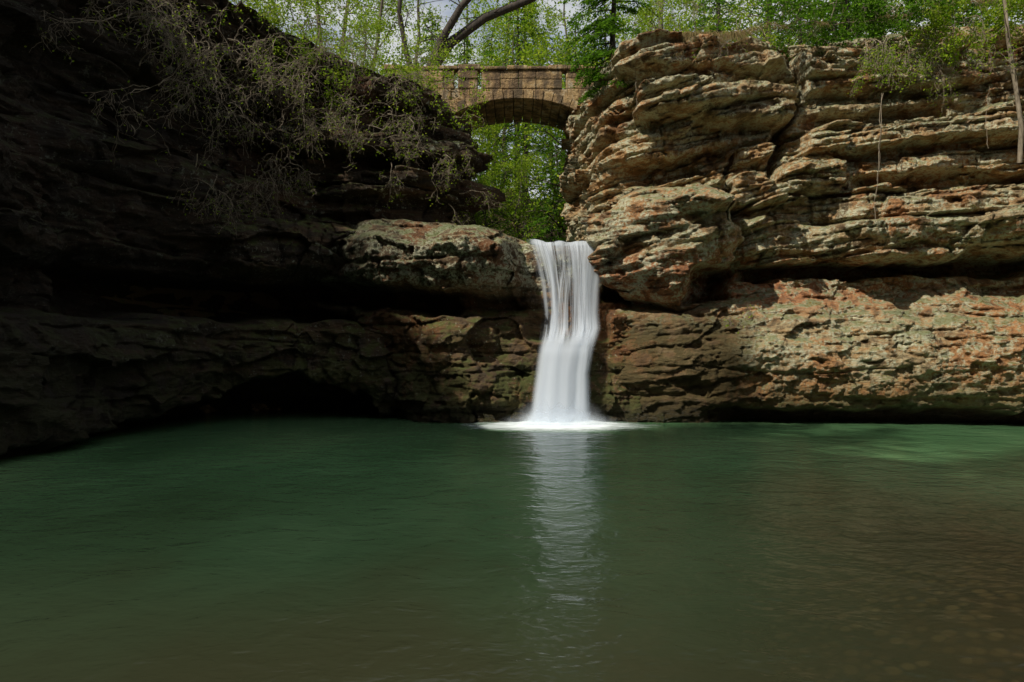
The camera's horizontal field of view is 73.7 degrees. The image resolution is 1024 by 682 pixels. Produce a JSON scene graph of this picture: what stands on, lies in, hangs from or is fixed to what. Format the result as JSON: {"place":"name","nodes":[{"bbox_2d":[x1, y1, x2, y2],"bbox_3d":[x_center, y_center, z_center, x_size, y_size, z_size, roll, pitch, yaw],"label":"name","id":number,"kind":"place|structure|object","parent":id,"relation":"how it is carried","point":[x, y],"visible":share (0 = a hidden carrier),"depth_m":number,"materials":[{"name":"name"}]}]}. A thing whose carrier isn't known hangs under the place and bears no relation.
{"place":"outdoors","nodes":[
{"label":"outdoors","id":0,"kind":"place"},
{"bbox_2d":[0,0,505,457],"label":"cliff","id":1,"kind":"structure","parent":0,"point":[85,224],"depth_m":20.13,"materials":[{"name":"stone"}]},
{"bbox_2d":[24,0,272,167],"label":"bare shrub","id":2,"kind":"object","parent":1,"relation":"on","point":[153,23],"visible":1,"depth_m":17.53,"materials":[{"name":"brown plant"}]},
{"bbox_2d":[154,150,324,238],"bbox_3d":[-8.093,-4.346,20.688,3.617,2.704,4.489,0,0,19],"label":"bare shrub","id":3,"kind":"object","parent":1,"relation":"on","point":[251,196],"visible":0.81,"depth_m":20.73,"materials":[{"name":"brown plant"}]},
{"bbox_2d":[184,0,380,178],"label":"bare shrub","id":4,"kind":"object","parent":1,"relation":"on","point":[265,71],"visible":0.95,"depth_m":20.80,"materials":[{"name":"brown plant"}]},
{"bbox_2d":[197,0,369,89],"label":"spring shrub","id":5,"kind":"object","parent":1,"relation":"on","point":[294,25],"visible":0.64,"depth_m":21.71,"materials":[{"name":"green plant"}]},
{"bbox_2d":[323,2,397,68],"bbox_3d":[-6.801,-12.057,30.119,3.259,6.110,4.360,0,0,5],"label":"beech tree","id":6,"kind":"object","parent":1,"relation":"on","point":[365,22],"visible":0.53,"depth_m":30.31,"materials":[{"name":"green plant"}]},
{"bbox_2d":[275,29,454,177],"bbox_3d":[-4.827,-7.914,22.365,5.886,5.328,5.302,0,0,0],"label":"bare shrub","id":7,"kind":"object","parent":1,"relation":"on","point":[357,118],"visible":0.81,"depth_m":22.04,"materials":[{"name":"brown plant"}]},
{"bbox_2d":[297,0,447,70],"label":"beech tree","id":8,"kind":"object","parent":1,"relation":"on","point":[380,5],"visible":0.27,"depth_m":36.79,"materials":[{"name":"green plant"}]},
{"bbox_2d":[255,0,495,159],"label":"spring shrub","id":9,"kind":"object","parent":1,"relation":"on","point":[401,66],"visible":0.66,"depth_m":22.87,"materials":[{"name":"green plant"}]},
{"bbox_2d":[361,16,459,117],"bbox_3d":[-4.232,-9.018,25.353,4.516,4.510,4.029,0,0,20],"label":"spring shrub","id":10,"kind":"object","parent":1,"relation":"on","point":[411,50],"visible":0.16,"depth_m":24.20,"materials":[{"name":"green plant"}]},
{"bbox_2d":[379,147,504,224],"bbox_3d":[-2.545,-4.955,23.386,4.485,3.690,2.490,0,0,-27],"label":"bare shrub","id":11,"kind":"object","parent":1,"relation":"on","point":[440,162],"visible":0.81,"depth_m":23.05,"materials":[{"name":"brown plant"}]},
{"bbox_2d":[471,119,518,235],"bbox_3d":[-2.951,-8.513,38.741,7.085,9.928,5.296,0,0,-15],"label":"beech tree","id":12,"kind":"object","parent":1,"relation":"on","point":[489,146],"visible":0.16,"depth_m":38.58,"materials":[{"name":"green plant"}]},
{"bbox_2d":[470,148,525,236],"bbox_3d":[-1.219,-6.325,33.800,3.259,6.110,4.360,0,0,19],"label":"beech tree","id":13,"kind":"object","parent":1,"relation":"on","point":[480,180],"visible":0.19,"depth_m":33.91,"materials":[{"name":"green plant"}]},
{"bbox_2d":[279,219,665,422],"bbox_3d":[-1.258,-0.112,27.212,14.484,8.224,14.377,0,0,0],"label":"waterfall rock ledge","id":14,"kind":"object","parent":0,"point":[477,357],"visible":0.45,"depth_m":21.44,"materials":[{"name":"brown stone"}]},
{"bbox_2d":[0,409,1023,681],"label":"pool water","id":15,"kind":"structure","parent":0,"point":[326,545],"depth_m":8.27,"materials":[{"name":"green liquid"}]},
{"bbox_2d":[482,239,625,429],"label":"waterfall","id":16,"kind":"structure","parent":0,"point":[561,399],"depth_m":20.62,"materials":[{"name":"liquid"}]},
{"bbox_2d":[100,24,1023,681],"bbox_3d":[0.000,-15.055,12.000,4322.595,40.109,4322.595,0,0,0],"label":"ground","id":17,"kind":"structure","parent":0,"point":[972,598],"depth_m":10.14,"materials":[{"name":"brown soil"}]},
{"bbox_2d":[228,0,291,29],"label":"beech tree","id":18,"kind":"object","parent":17,"relation":"on","point":[231,1],"visible":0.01,"depth_m":46.01,"materials":[{"name":"green plant"}]},
{"bbox_2d":[254,0,413,73],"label":"beech tree","id":19,"kind":"object","parent":17,"relation":"on","point":[392,55],"visible":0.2,"depth_m":49.17,"materials":[{"name":"green plant"}]},
{"bbox_2d":[271,0,410,75],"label":"beech tree","id":20,"kind":"object","parent":17,"relation":"on","point":[356,9],"visible":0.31,"depth_m":42.29,"materials":[{"name":"green plant"}]},
{"bbox_2d":[363,0,502,74],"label":"beech tree","id":21,"kind":"object","parent":17,"relation":"on","point":[425,17],"visible":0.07,"depth_m":54.41,"materials":[{"name":"green plant"}]},
{"bbox_2d":[378,0,505,150],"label":"beech tree","id":22,"kind":"object","parent":17,"relation":"on","point":[472,35],"visible":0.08,"depth_m":60.03,"materials":[{"name":"green plant"}]},
{"bbox_2d":[414,10,488,184],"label":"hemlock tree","id":23,"kind":"object","parent":17,"relation":"on","point":[431,29],"depth_m":50.95,"materials":[{"name":"green plant"}]},
{"bbox_2d":[379,0,535,65],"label":"leaning tree","id":24,"kind":"object","parent":17,"relation":"on","point":[463,33],"visible":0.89,"depth_m":29.80,"materials":[{"name":"green plant"}]},
{"bbox_2d":[451,37,520,219],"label":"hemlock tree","id":25,"kind":"object","parent":17,"relation":"on","point":[464,44],"visible":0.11,"depth_m":42.92,"materials":[{"name":"green plant"}]},
{"bbox_2d":[384,64,596,129],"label":"stone arch bridge","id":26,"kind":"structure","parent":17,"relation":"on","point":[541,93],"depth_m":26.20,"materials":[{"name":"brown stone"}]},
{"bbox_2d":[474,172,516,235],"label":"hemlock tree","id":27,"kind":"object","parent":17,"relation":"on","point":[486,215],"visible":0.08,"depth_m":36.42,"materials":[{"name":"green plant"}]},
{"bbox_2d":[433,0,570,187],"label":"beech tree","id":28,"kind":"object","parent":17,"relation":"on","point":[487,43],"visible":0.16,"depth_m":49.92,"materials":[{"name":"green plant"}]},
{"bbox_2d":[471,34,536,188],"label":"hemlock tree","id":29,"kind":"object","parent":17,"relation":"on","point":[503,123],"visible":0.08,"depth_m":51.78,"materials":[{"name":"green plant"}]},
{"bbox_2d":[452,9,564,213],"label":"beech tree","id":30,"kind":"object","parent":17,"relation":"on","point":[508,42],"visible":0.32,"depth_m":44.25,"materials":[{"name":"green plant"}]},
{"bbox_2d":[479,140,546,243],"bbox_3d":[0.067,-6.804,34.567,3.666,6.873,4.905,0,0,5],"label":"beech tree","id":31,"kind":"object","parent":17,"relation":"on","point":[527,164],"visible":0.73,"depth_m":34.55,"materials":[{"name":"green plant"}]},
{"bbox_2d":[471,0,565,194],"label":"hemlock tree","id":32,"kind":"object","parent":17,"relation":"on","point":[517,23],"visible":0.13,"depth_m":46.86,"materials":[{"name":"green plant"}]},
{"bbox_2d":[473,3,566,198],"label":"hemlock tree","id":33,"kind":"object","parent":17,"relation":"on","point":[522,119],"visible":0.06,"depth_m":53.67,"materials":[{"name":"green plant"}]},
{"bbox_2d":[480,78,563,243],"bbox_3d":[1.014,-9.724,39.558,7.303,11.787,6.858,0,0,10],"label":"hemlock tree","id":34,"kind":"object","parent":17,"relation":"on","point":[526,155],"visible":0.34,"depth_m":39.44,"materials":[{"name":"green plant"}]},
{"bbox_2d":[477,84,566,241],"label":"beech tree","id":35,"kind":"object","parent":17,"relation":"on","point":[529,201],"visible":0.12,"depth_m":41.62,"materials":[{"name":"green plant"}]},
{"bbox_2d":[483,0,601,200],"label":"beech tree","id":36,"kind":"object","parent":17,"relation":"on","point":[531,7],"visible":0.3,"depth_m":46.05,"materials":[{"name":"green plant"}]},
{"bbox_2d":[518,175,566,244],"bbox_3d":[2.030,-5.721,33.462,3.385,4.958,3.935,0,0,14],"label":"hemlock tree","id":37,"kind":"object","parent":17,"relation":"on","point":[547,222],"visible":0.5,"depth_m":33.44,"materials":[{"name":"green plant"}]},
{"bbox_2d":[524,135,566,244],"bbox_3d":[2.291,-7.431,37.056,4.579,7.672,4.646,0,0,29],"label":"hemlock tree","id":38,"kind":"object","parent":17,"relation":"on","point":[560,234],"visible":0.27,"depth_m":37.06,"materials":[{"name":"green plant"}]},
{"bbox_2d":[512,22,590,227],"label":"hemlock tree","id":39,"kind":"object","parent":17,"relation":"on","point":[579,31],"visible":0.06,"depth_m":42.81,"materials":[{"name":"green plant"}]},
{"bbox_2d":[477,0,634,196],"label":"beech tree","id":40,"kind":"object","parent":17,"relation":"on","point":[559,15],"visible":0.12,"depth_m":53.36,"materials":[{"name":"green plant"}]},
{"bbox_2d":[558,4,619,204],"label":"hemlock tree","id":41,"kind":"object","parent":17,"relation":"on","point":[601,40],"visible":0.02,"depth_m":50.92,"materials":[{"name":"green plant"}]},
{"bbox_2d":[537,0,715,64],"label":"beech tree","id":42,"kind":"object","parent":17,"relation":"on","point":[637,25],"visible":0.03,"depth_m":58.33,"materials":[{"name":"green plant"}]},
{"bbox_2d":[544,0,729,63],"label":"beech tree","id":43,"kind":"object","parent":17,"relation":"on","point":[640,23],"visible":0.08,"depth_m":50.44,"materials":[{"name":"green plant"}]},
{"bbox_2d":[514,0,787,86],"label":"beech tree","id":44,"kind":"object","parent":17,"relation":"on","point":[650,21],"visible":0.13,"depth_m":41.44,"materials":[{"name":"green plant"}]},
{"bbox_2d":[603,0,703,60],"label":"beech tree","id":45,"kind":"object","parent":17,"relation":"on","point":[649,13],"visible":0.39,"depth_m":30.42,"materials":[{"name":"green plant"}]},
{"bbox_2d":[697,0,739,42],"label":"hemlock tree","id":46,"kind":"object","parent":17,"relation":"on","point":[731,6],"visible":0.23,"depth_m":28.33,"materials":[{"name":"green plant"}]},
{"bbox_2d":[683,0,760,41],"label":"hemlock tree","id":47,"kind":"object","parent":17,"relation":"on","point":[735,1],"visible":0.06,"depth_m":32.93,"materials":[{"name":"green plant"}]},
{"bbox_2d":[692,0,829,39],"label":"beech tree","id":48,"kind":"object","parent":17,"relation":"on","point":[765,19],"visible":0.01,"depth_m":50.37,"materials":[{"name":"green plant"}]},
{"bbox_2d":[686,0,839,44],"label":"beech tree","id":49,"kind":"object","parent":17,"relation":"on","point":[767,17],"visible":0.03,"depth_m":40.65,"materials":[{"name":"green plant"}]},
{"bbox_2d":[746,0,796,46],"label":"hemlock tree","id":50,"kind":"object","parent":17,"relation":"on","point":[768,16],"visible":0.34,"depth_m":26.15,"materials":[{"name":"green plant"}]},
{"bbox_2d":[721,0,851,46],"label":"beech tree","id":51,"kind":"object","parent":17,"relation":"on","point":[749,5],"visible":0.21,"depth_m":30.20,"materials":[{"name":"green plant"}]},
{"bbox_2d":[769,0,836,46],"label":"hemlock tree","id":52,"kind":"object","parent":17,"relation":"on","point":[802,15],"visible":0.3,"depth_m":25.95,"materials":[{"name":"green plant"}]},
{"bbox_2d":[777,0,908,44],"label":"tree","id":53,"kind":"object","parent":17,"relation":"on","point":[846,15],"visible":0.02,"depth_m":32.49,"materials":[{"name":"green plant"}]},
{"bbox_2d":[803,0,884,42],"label":"hemlock tree","id":54,"kind":"object","parent":17,"relation":"on","point":[840,17],"visible":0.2,"depth_m":26.43,"materials":[{"name":"green plant"}]},
{"bbox_2d":[794,0,898,44],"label":"hemlock tree","id":55,"kind":"object","parent":17,"relation":"on","point":[834,26],"visible":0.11,"depth_m":28.26,"materials":[{"name":"green plant"}]},
{"bbox_2d":[831,1,898,38],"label":"beech tree","id":56,"kind":"object","parent":17,"relation":"on","point":[857,19],"visible":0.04,"depth_m":29.86,"materials":[{"name":"green plant"}]},
{"bbox_2d":[840,0,989,35],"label":"beech tree","id":57,"kind":"object","parent":17,"relation":"on","point":[915,20],"visible":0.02,"depth_m":35.31,"materials":[{"name":"green plant"}]},
{"bbox_2d":[812,2,1022,33],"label":"beech tree","id":58,"kind":"object","parent":17,"relation":"on","point":[928,18],"visible":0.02,"depth_m":39.17,"materials":[{"name":"green plant"}]},
{"bbox_2d":[883,0,963,33],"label":"beech tree","id":59,"kind":"object","parent":17,"relation":"on","point":[900,7],"visible":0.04,"depth_m":30.41,"materials":[{"name":"green plant"}]},
{"bbox_2d":[907,0,974,27],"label":"hemlock tree","id":60,"kind":"object","parent":17,"relation":"on","point":[960,20],"visible":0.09,"depth_m":26.34,"materials":[{"name":"green plant"}]},
{"bbox_2d":[890,0,1023,29],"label":"beech tree","id":61,"kind":"object","parent":17,"relation":"on","point":[897,2],"visible":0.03,"depth_m":48.62,"materials":[{"name":"green plant"}]},
{"bbox_2d":[944,1,1016,27],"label":"hemlock tree","id":62,"kind":"object","parent":17,"relation":"on","point":[975,13],"visible":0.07,"depth_m":26.80,"materials":[{"name":"green plant"}]},
{"bbox_2d":[949,0,1023,28],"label":"hemlock tree","id":63,"kind":"object","parent":17,"relation":"on","point":[1001,14],"visible":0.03,"depth_m":32.03,"materials":[{"name":"green plant"}]},
{"bbox_2d":[229,0,1023,197],"label":"sky","id":64,"kind":"structure","parent":0,"point":[442,3],"materials":[{"name":"white"}]},
{"bbox_2d":[603,29,757,67],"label":"dead grass","id":65,"kind":"structure","parent":0,"point":[688,35],"depth_m":21.86,"materials":[{"name":"brown plant"}]},
{"bbox_2d":[558,24,1023,422],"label":"cliff","id":66,"kind":"structure","parent":0,"point":[901,333],"depth_m":21.20,"materials":[{"name":"stone"}]},
{"bbox_2d":[499,22,604,239],"bbox_3d":[3.459,-8.901,32.852,8.720,12.219,6.518,0,0,-24],"label":"beech tree","id":67,"kind":"object","parent":66,"relation":"on","point":[528,132],"visible":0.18,"depth_m":32.46,"materials":[{"name":"green plant"}]},
{"bbox_2d":[563,0,652,105],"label":"hemlock tree","id":68,"kind":"object","parent":66,"relation":"on","point":[597,26],"visible":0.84,"depth_m":23.55,"materials":[{"name":"green plant"}]},
{"bbox_2d":[607,0,819,62],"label":"bare shrub","id":69,"kind":"object","parent":66,"relation":"on","point":[694,17],"visible":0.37,"depth_m":22.11,"materials":[{"name":"green plant"}]},
{"bbox_2d":[632,0,801,52],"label":"spring shrub","id":70,"kind":"object","parent":66,"relation":"on","point":[711,26],"visible":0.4,"depth_m":23.32,"materials":[{"name":"green plant"}]},
{"bbox_2d":[724,304,762,335],"bbox_3d":[7.046,-0.514,20.664,1.419,1.410,0.685,0,0,27],"label":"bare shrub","id":71,"kind":"object","parent":66,"relation":"on","point":[747,313],"visible":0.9,"depth_m":20.69,"materials":[{"name":"brown plant"}]},
{"bbox_2d":[635,71,989,221],"bbox_3d":[8.977,-6.250,20.747,10.314,5.503,0.798,0,0,10],"label":"hanging vine","id":72,"kind":"object","parent":66,"relation":"hanging from","point":[880,138],"visible":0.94,"depth_m":20.12,"materials":[{"name":"brown plant"}]},
{"bbox_2d":[639,53,1009,282],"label":"ledge grass","id":73,"kind":"structure","parent":66,"relation":"on","point":[931,207],"depth_m":21.17,"materials":[{"name":"green plant"}]},
{"bbox_2d":[752,0,962,60],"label":"spring shrub","id":74,"kind":"object","parent":66,"relation":"on","point":[873,7],"visible":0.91,"depth_m":21.54,"materials":[{"name":"green plant"}]},
{"bbox_2d":[740,0,1023,36],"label":"dead grass","id":75,"kind":"structure","parent":66,"relation":"on","point":[824,24],"depth_m":21.76,"materials":[{"name":"green plant"}]},
{"bbox_2d":[847,14,996,114],"bbox_3d":[12.585,-8.412,21.220,4.065,2.922,2.409,0,0,0],"label":"bare shrub","id":76,"kind":"object","parent":66,"relation":"on","point":[884,57],"visible":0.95,"depth_m":21.01,"materials":[{"name":"green plant"}]},
{"bbox_2d":[887,0,1023,72],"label":"spring shrub","id":77,"kind":"object","parent":66,"relation":"on","point":[937,19],"visible":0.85,"depth_m":20.91,"materials":[{"name":"green plant"}]},
{"bbox_2d":[991,0,1023,162],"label":"birch sapling","id":78,"kind":"object","parent":66,"relation":"on","point":[1011,61],"visible":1,"depth_m":19.96,"materials":[{"name":"beige plant"}]}
]}

